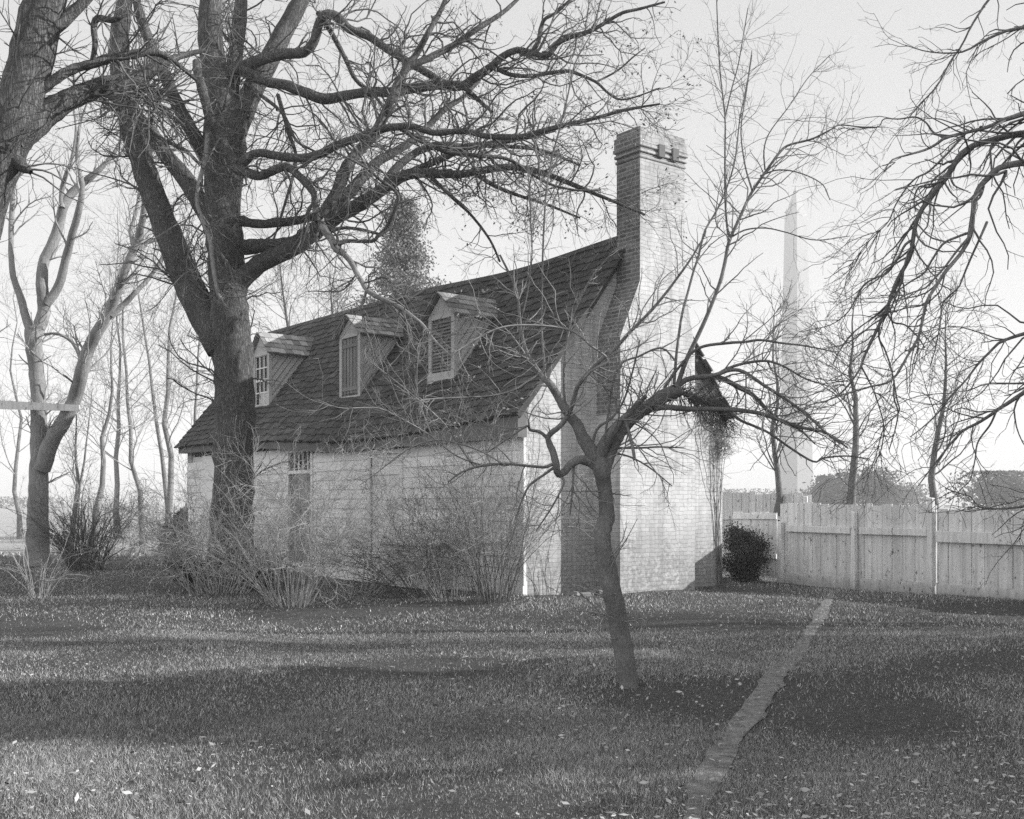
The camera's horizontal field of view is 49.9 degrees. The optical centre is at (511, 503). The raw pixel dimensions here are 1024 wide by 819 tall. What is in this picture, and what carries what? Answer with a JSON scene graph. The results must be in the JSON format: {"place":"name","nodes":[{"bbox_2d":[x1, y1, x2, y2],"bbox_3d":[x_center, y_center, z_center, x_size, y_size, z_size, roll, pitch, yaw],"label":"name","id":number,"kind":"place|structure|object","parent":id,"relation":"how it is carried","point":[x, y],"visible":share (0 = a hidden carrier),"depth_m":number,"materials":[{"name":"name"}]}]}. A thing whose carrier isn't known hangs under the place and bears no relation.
{"place":"outdoors","nodes":[
{"label":"outdoors","id":0,"kind":"place"},
{"bbox_2d":[0,504,1023,818],"bbox_3d":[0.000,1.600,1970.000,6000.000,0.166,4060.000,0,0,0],"label":"ground","id":1,"kind":"structure","parent":0,"point":[842,718],"depth_m":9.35,"materials":[{"name":"grey plant"}]},
{"bbox_2d":[0,523,90,597],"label":"bare shrub","id":2,"kind":"object","parent":1,"relation":"on","point":[31,594],"visible":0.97,"depth_m":18.10,"materials":[{"name":"grey plant"}]},
{"bbox_2d":[0,249,108,538],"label":"bare tree","id":3,"kind":"object","parent":1,"relation":"on","point":[15,496],"visible":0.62,"depth_m":49.75,"materials":[{"name":"grey plant"}]},
{"bbox_2d":[0,475,154,570],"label":"bare shrub","id":4,"kind":"object","parent":1,"relation":"on","point":[73,561],"visible":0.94,"depth_m":25.49,"materials":[{"name":"plant"}]},
{"bbox_2d":[46,379,110,549],"bbox_3d":[-15.021,-1.509,38.094,2.448,6.246,2.636,0,0,12],"label":"bare tree","id":5,"kind":"object","parent":1,"relation":"on","point":[74,452],"visible":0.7,"depth_m":37.95,"materials":[{"name":"grey plant"}]},
{"bbox_2d":[23,474,168,557],"bbox_3d":[-11.846,0.329,32.889,4.623,2.625,4.631,0,0,-33],"label":"bare shrub","id":6,"kind":"object","parent":1,"relation":"on","point":[110,521],"visible":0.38,"depth_m":32.38,"materials":[{"name":"black plant"}]},
{"bbox_2d":[15,473,180,514],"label":"bare woods","id":7,"kind":"object","parent":1,"relation":"on","point":[23,477],"visible":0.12,"depth_m":233.22,"materials":[{"name":"plant"}]},
{"bbox_2d":[0,56,204,565],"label":"forked tree","id":8,"kind":"object","parent":1,"relation":"on","point":[45,438],"visible":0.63,"depth_m":28.69,"materials":[{"name":"grey plant"}]},
{"bbox_2d":[0,400,79,410],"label":"plank","id":9,"kind":"object","parent":8,"relation":"attached to","point":[16,405],"visible":1,"depth_m":28.37,"materials":[{"name":"grey wood"}]},
{"bbox_2d":[14,203,203,536],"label":"bare tree","id":10,"kind":"object","parent":1,"relation":"on","point":[116,466],"visible":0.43,"depth_m":51.75,"materials":[{"name":"grey plant"}]},
{"bbox_2d":[57,253,176,553],"bbox_3d":[-11.916,-3.066,34.490,3.259,9.402,4.443,0,0,40],"label":"bare tree","id":11,"kind":"object","parent":1,"relation":"on","point":[102,453],"visible":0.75,"depth_m":33.95,"materials":[{"name":"grey plant"}]},
{"bbox_2d":[44,160,193,552],"bbox_3d":[-12.550,-4.960,35.791,5.009,13.150,6.060,0,0,-28],"label":"bare tree","id":12,"kind":"object","parent":1,"relation":"on","point":[131,451],"visible":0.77,"depth_m":35.80,"materials":[{"name":"grey plant"}]},
{"bbox_2d":[0,0,258,341],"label":"leaning tree","id":13,"kind":"object","parent":1,"relation":"on","point":[31,114],"visible":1,"depth_m":13.00,"materials":[{"name":"grey plant"}]},
{"bbox_2d":[41,131,258,523],"bbox_3d":[-12.509,-5.761,38.150,7.580,14.787,5.898,0,0,0],"label":"bare tree","id":14,"kind":"object","parent":1,"relation":"on","point":[167,436],"visible":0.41,"depth_m":37.84,"materials":[{"name":"grey plant"}]},
{"bbox_2d":[158,506,195,567],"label":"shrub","id":15,"kind":"object","parent":1,"relation":"on","point":[181,511],"visible":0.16,"depth_m":26.90,"materials":[{"name":"plant"}]},
{"bbox_2d":[105,202,251,507],"bbox_3d":[-10.596,-4.198,36.338,4.589,11.629,5.630,0,0,0],"label":"bare tree","id":16,"kind":"object","parent":1,"relation":"on","point":[195,401],"visible":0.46,"depth_m":36.07,"materials":[{"name":"grey plant"}]},
{"bbox_2d":[114,477,287,572],"bbox_3d":[-7.325,0.512,24.718,3.938,2.356,3.560,0,0,-40],"label":"bare shrub","id":17,"kind":"object","parent":1,"relation":"on","point":[178,528],"visible":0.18,"depth_m":24.66,"materials":[{"name":"grey plant"}]},
{"bbox_2d":[28,420,374,601],"bbox_3d":[-5.427,0.044,19.515,5.480,3.187,4.852,0,0,20],"label":"bare shrub","id":18,"kind":"object","parent":1,"relation":"on","point":[185,553],"visible":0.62,"depth_m":19.57,"materials":[{"name":"plant"}]},
{"bbox_2d":[107,413,435,609],"bbox_3d":[-3.752,0.058,17.262,5.074,3.152,5.753,0,0,0],"label":"bare shrub","id":19,"kind":"object","parent":1,"relation":"on","point":[321,570],"visible":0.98,"depth_m":16.99,"materials":[{"name":"grey plant"}]},
{"bbox_2d":[185,174,361,403],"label":"bare tree","id":20,"kind":"object","parent":1,"relation":"on","point":[284,310],"visible":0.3,"depth_m":45.99,"materials":[{"name":"grey plant"}]},
{"bbox_2d":[277,236,404,326],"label":"bare tree","id":21,"kind":"object","parent":1,"relation":"on","point":[331,294],"visible":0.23,"depth_m":46.60,"materials":[{"name":"grey plant"}]},
{"bbox_2d":[216,459,484,599],"bbox_3d":[-2.624,0.402,19.967,4.929,2.548,4.706,0,0,-38],"label":"bare shrub","id":22,"kind":"object","parent":1,"relation":"on","point":[365,587],"visible":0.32,"depth_m":19.88,"materials":[{"name":"grey plant"}]},
{"bbox_2d":[53,0,716,590],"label":"great tree","id":23,"kind":"object","parent":1,"relation":"on","point":[219,320],"visible":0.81,"depth_m":20.41,"materials":[{"name":"grey plant"}]},
{"bbox_2d":[345,189,450,308],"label":"conifer","id":24,"kind":"object","parent":1,"relation":"on","point":[405,240],"visible":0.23,"depth_m":51.42,"materials":[{"name":"grey plant"}]},
{"bbox_2d":[294,457,530,600],"bbox_3d":[-1.799,0.465,18.355,3.292,2.612,4.056,0,0,-31],"label":"bare shrub","id":25,"kind":"object","parent":1,"relation":"on","point":[394,594],"visible":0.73,"depth_m":18.52,"materials":[{"name":"grey plant"}]},
{"bbox_2d":[350,433,548,602],"bbox_3d":[-1.151,0.225,17.745,2.906,2.832,3.310,0,0,-20],"label":"bare shrub","id":26,"kind":"object","parent":1,"relation":"on","point":[419,538],"visible":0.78,"depth_m":17.88,"materials":[{"name":"grey plant"}]},
{"bbox_2d":[173,126,733,594],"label":"house","id":27,"kind":"structure","parent":1,"relation":"on","point":[655,554],"depth_m":20.50,"materials":[{"name":"white brick"}]},
{"bbox_2d":[287,450,313,561],"bbox_3d":[-4.878,0.025,25.451,0.105,2.650,1.280,0,0,-38],"label":"door","id":28,"kind":"structure","parent":27,"relation":"in","point":[296,480],"depth_m":25.50,"materials":[{"name":"grey wood"}]},
{"bbox_2d":[291,452,309,470],"bbox_3d":[-4.868,-0.990,25.458,0.045,0.420,1.100,0,0,-38],"label":"transom window","id":29,"kind":"structure","parent":27,"relation":"in","point":[307,453],"depth_m":25.50,"materials":[{"name":"grey glass"}]},
{"bbox_2d":[367,448,403,567],"bbox_3d":[-2.568,0.145,22.476,0.105,2.510,1.350,0,0,-38],"label":"door","id":30,"kind":"structure","parent":27,"relation":"in","point":[386,474],"depth_m":22.53,"materials":[{"name":"grey wood"}]},
{"bbox_2d":[695,380,740,584],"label":"climbing vine","id":31,"kind":"object","parent":27,"relation":"attached to","point":[729,448],"visible":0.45,"depth_m":21.85,"materials":[{"name":"grey plant"}]},
{"bbox_2d":[337,387,647,603],"bbox_3d":[-0.287,-0.187,17.875,4.848,3.604,4.505,0,0,0],"label":"bare shrub","id":32,"kind":"object","parent":1,"relation":"on","point":[491,539],"visible":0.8,"depth_m":17.77,"materials":[{"name":"plant"}]},
{"bbox_2d":[0,466,1023,510],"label":"distant woods","id":33,"kind":"object","parent":1,"relation":"on","point":[832,489],"visible":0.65,"depth_m":253.15,"materials":[{"name":"grey plant"}]},
{"bbox_2d":[0,568,1023,818],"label":"fallen leaves","id":34,"kind":"object","parent":1,"relation":"on","point":[760,794],"visible":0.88,"depth_m":6.72,"materials":[{"name":"plant"}]},
{"bbox_2d":[504,540,595,598],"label":"weeds","id":35,"kind":"object","parent":1,"relation":"on","point":[535,593],"visible":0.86,"depth_m":18.33,"materials":[{"name":"plant"}]},
{"bbox_2d":[566,592,579,595],"bbox_3d":[1.065,1.566,19.165,0.220,0.065,0.100,-1,-12,33],"label":"loose brick","id":36,"kind":"object","parent":1,"relation":"on","point":[575,593],"visible":0.86,"depth_m":19.11,"materials":[{"name":"brick"}]},
{"bbox_2d":[580,592,593,595],"bbox_3d":[1.290,1.563,18.978,0.220,0.065,0.100,0,8,-22],"label":"loose brick","id":37,"kind":"object","parent":1,"relation":"on","point":[586,593],"visible":0.6,"depth_m":18.94,"materials":[{"name":"brick"}]},
{"bbox_2d":[275,0,917,688],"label":"crooked tree","id":38,"kind":"object","parent":1,"relation":"on","point":[599,460],"visible":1,"depth_m":9.35,"materials":[{"name":"grey plant"}]},
{"bbox_2d":[722,521,773,580],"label":"evergreen bush","id":39,"kind":"object","parent":1,"relation":"on","point":[747,563],"visible":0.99,"depth_m":22.60,"materials":[{"name":"black plant"}]},
{"bbox_2d":[733,511,776,575],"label":"plank gate","id":40,"kind":"structure","parent":1,"relation":"on","point":[766,522],"depth_m":23.19,"materials":[{"name":"grey wood"}]},
{"bbox_2d":[722,491,810,565],"bbox_3d":[5.480,0.719,28.163,4.294,2.163,0.176,0,0,28],"label":"board fence","id":41,"kind":"object","parent":1,"relation":"on","point":[746,502],"visible":0.21,"depth_m":27.94,"materials":[{"name":"grey wood"}]},
{"bbox_2d":[720,270,824,520],"bbox_3d":[6.362,-2.171,27.448,2.624,7.613,3.127,0,0,0],"label":"bare tree","id":42,"kind":"object","parent":1,"relation":"on","point":[778,480],"visible":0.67,"depth_m":27.50,"materials":[{"name":"grey plant"}]},
{"bbox_2d":[779,185,812,493],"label":"obelisk","id":43,"kind":"object","parent":1,"relation":"on","point":[790,479],"visible":0.79,"depth_m":571.48,"materials":[{"name":"stone"}]},
{"bbox_2d":[777,254,908,504],"bbox_3d":[7.887,-2.090,26.121,3.197,7.456,2.223,0,0,0],"label":"bare tree","id":44,"kind":"object","parent":1,"relation":"on","point":[852,500],"visible":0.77,"depth_m":25.96,"materials":[{"name":"grey plant"}]},
{"bbox_2d":[777,497,936,593],"bbox_3d":[6.576,0.840,21.350,0.176,1.919,3.834,0,0,-32],"label":"board fence","id":45,"kind":"object","parent":1,"relation":"on","point":[846,549],"visible":0.87,"depth_m":21.19,"materials":[{"name":"grey wood"}]},
{"bbox_2d":[770,0,1023,590],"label":"overhanging tree","id":46,"kind":"object","parent":1,"relation":"on","point":[886,310],"visible":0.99,"depth_m":12.90,"materials":[{"name":"grey plant"}]},
{"bbox_2d":[905,256,1003,575],"bbox_3d":[9.728,-1.977,24.516,2.130,7.184,2.664,0,0,0],"label":"bare tree","id":47,"kind":"object","parent":1,"relation":"on","point":[932,487],"visible":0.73,"depth_m":24.33,"materials":[{"name":"grey plant"}]},
{"bbox_2d":[936,509,1023,599],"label":"board fence","id":48,"kind":"object","parent":1,"relation":"on","point":[964,567],"visible":0.87,"depth_m":18.99,"materials":[{"name":"grey wood"}]},
{"bbox_2d":[0,0,1023,503],"label":"sky","id":49,"kind":"structure","parent":0,"point":[886,84],"materials":[{"name":"white"}]},
{"bbox_2d":[684,589,833,818],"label":"path","id":50,"kind":"structure","parent":0,"point":[760,699],"depth_m":7.92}
]}

